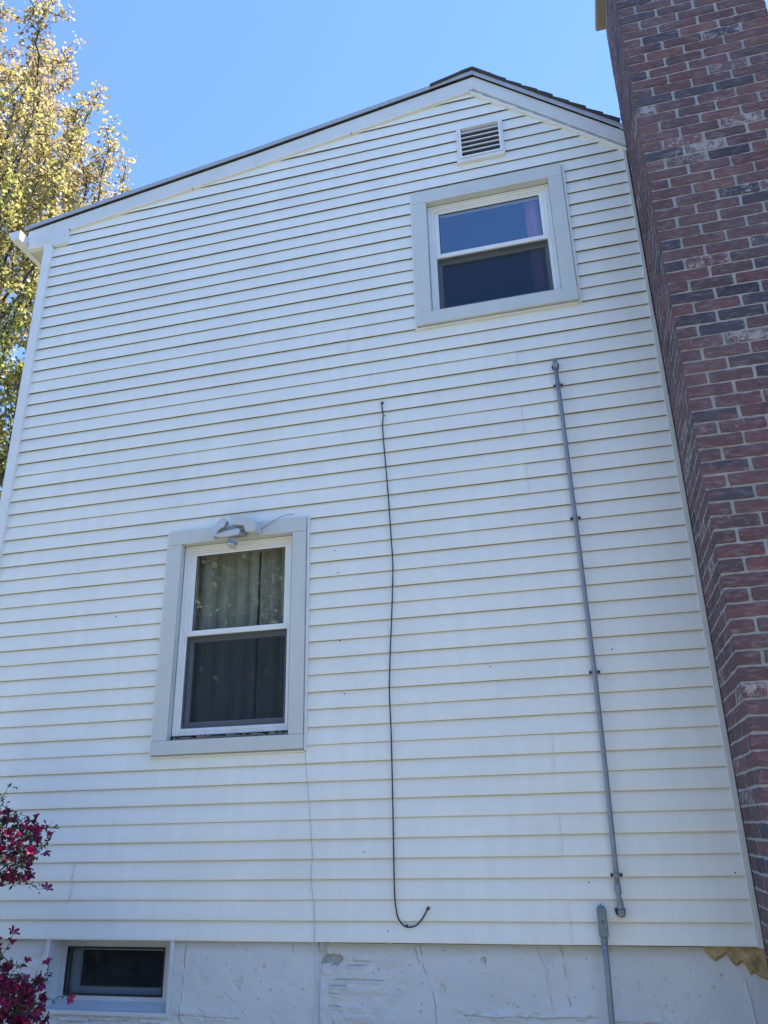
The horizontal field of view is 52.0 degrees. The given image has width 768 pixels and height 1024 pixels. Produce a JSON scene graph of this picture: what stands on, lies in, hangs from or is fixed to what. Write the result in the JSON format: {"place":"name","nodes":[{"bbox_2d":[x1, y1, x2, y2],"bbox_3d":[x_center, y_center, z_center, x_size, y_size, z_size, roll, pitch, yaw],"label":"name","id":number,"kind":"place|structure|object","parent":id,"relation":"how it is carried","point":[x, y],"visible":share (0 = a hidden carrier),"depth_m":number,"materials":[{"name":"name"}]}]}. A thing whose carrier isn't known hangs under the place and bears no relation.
{"place":"outdoors","nodes":[
{"label":"outdoors","id":0,"kind":"place"},
{"bbox_2d":[0,0,767,490],"label":"sky","id":1,"kind":"structure","parent":0,"point":[191,84],"materials":[{"name":"blue"}]},
{"label":"ground","id":2,"kind":"structure","parent":0,"visible":0},
{"bbox_2d":[0,783,74,1023],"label":"azalea bush","id":3,"kind":"object","parent":2,"relation":"on","point":[23,1003],"visible":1,"depth_m":3.87,"materials":[{"name":"pink plant"}]},
{"bbox_2d":[0,0,136,498],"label":"maple tree","id":4,"kind":"object","parent":2,"relation":"on","point":[34,143],"visible":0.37,"depth_m":16.73,"materials":[{"name":"yellow plant"}]},
{"bbox_2d":[0,0,767,1023],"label":"house","id":5,"kind":"structure","parent":2,"relation":"on","point":[258,334],"depth_m":4.78,"materials":[{"name":"plastic"}]},
{"bbox_2d":[39,939,175,1017],"bbox_3d":[-1.516,2.663,4.581,0.815,0.392,0.359,-7,-22,13],"label":"basement window","id":6,"kind":"structure","parent":5,"relation":"in","point":[68,967],"depth_m":4.53,"materials":[{"name":"plastic"}]},
{"bbox_2d":[193,551,259,737],"bbox_3d":[-1.097,0.844,5.177,0.561,1.550,0.052,-7,-22,13],"label":"curtain","id":7,"kind":"object","parent":5,"relation":"hanging from","point":[227,590],"visible":0.3,"depth_m":5.28,"materials":[{"name":"beige fabric"}]},
{"bbox_2d":[149,516,310,758],"bbox_3d":[-0.941,0.789,5.021,1.014,1.473,0.172,-7,-22,13],"label":"window","id":8,"kind":"structure","parent":5,"relation":"in","point":[232,682],"depth_m":4.93,"materials":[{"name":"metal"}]},
{"bbox_2d":[212,514,293,548],"bbox_3d":[-0.863,0.121,5.123,0.536,0.223,0.111,-5,-22,9],"label":"floodlight","id":9,"kind":"object","parent":5,"relation":"attached to","point":[244,525],"visible":1,"depth_m":5.11,"materials":[{"name":"plastic"}]},
{"bbox_2d":[259,548,284,733],"bbox_3d":[-0.606,0.789,5.068,0.422,1.550,0.046,-7,-22,13],"label":"curtain","id":10,"kind":"object","parent":5,"relation":"hanging from","point":[272,586],"visible":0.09,"depth_m":5.22,"materials":[{"name":"beige fabric"}]},
{"bbox_2d":[305,755,315,1017],"bbox_3d":[-0.399,2.331,4.202,0.080,2.035,0.014,-7,-22,13],"label":"white wire","id":11,"kind":"object","parent":5,"relation":"attached to","point":[312,896],"visible":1,"depth_m":4.26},
{"bbox_2d":[381,401,429,927],"bbox_3d":[0.110,0.708,4.698,0.204,3.153,0.023,-7,-22,13],"label":"black cable","id":12,"kind":"object","parent":5,"relation":"attached to","point":[428,907],"visible":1,"depth_m":4.54,"materials":[{"name":"rubber"}]},
{"bbox_2d":[410,164,581,331],"bbox_3d":[0.764,-1.850,5.590,1.124,1.190,0.172,-7,-22,13],"label":"window","id":13,"kind":"structure","parent":5,"relation":"in","point":[537,273],"depth_m":5.54,"materials":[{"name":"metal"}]},
{"bbox_2d":[524,199,542,237],"bbox_3d":[1.171,-1.841,5.598,0.266,1.250,0.064,-7,-22,13],"label":"curtain","id":14,"kind":"object","parent":5,"relation":"hanging from","point":[533,219],"visible":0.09,"depth_m":5.73,"materials":[{"name":"purple fabric"}]},
{"bbox_2d":[552,358,625,917],"bbox_3d":[1.141,0.509,4.470,0.072,3.206,0.052,-7,-22,13],"label":"electrical conduit","id":15,"kind":"object","parent":5,"relation":"attached to","point":[616,875],"visible":1,"depth_m":4.33,"materials":[{"name":"grey metal"}]},
{"bbox_2d":[597,902,614,1023],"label":"conduit riser","id":16,"kind":"object","parent":5,"relation":"attached to","point":[602,923],"visible":1,"depth_m":3.82,"materials":[{"name":"grey metal"}]}
]}

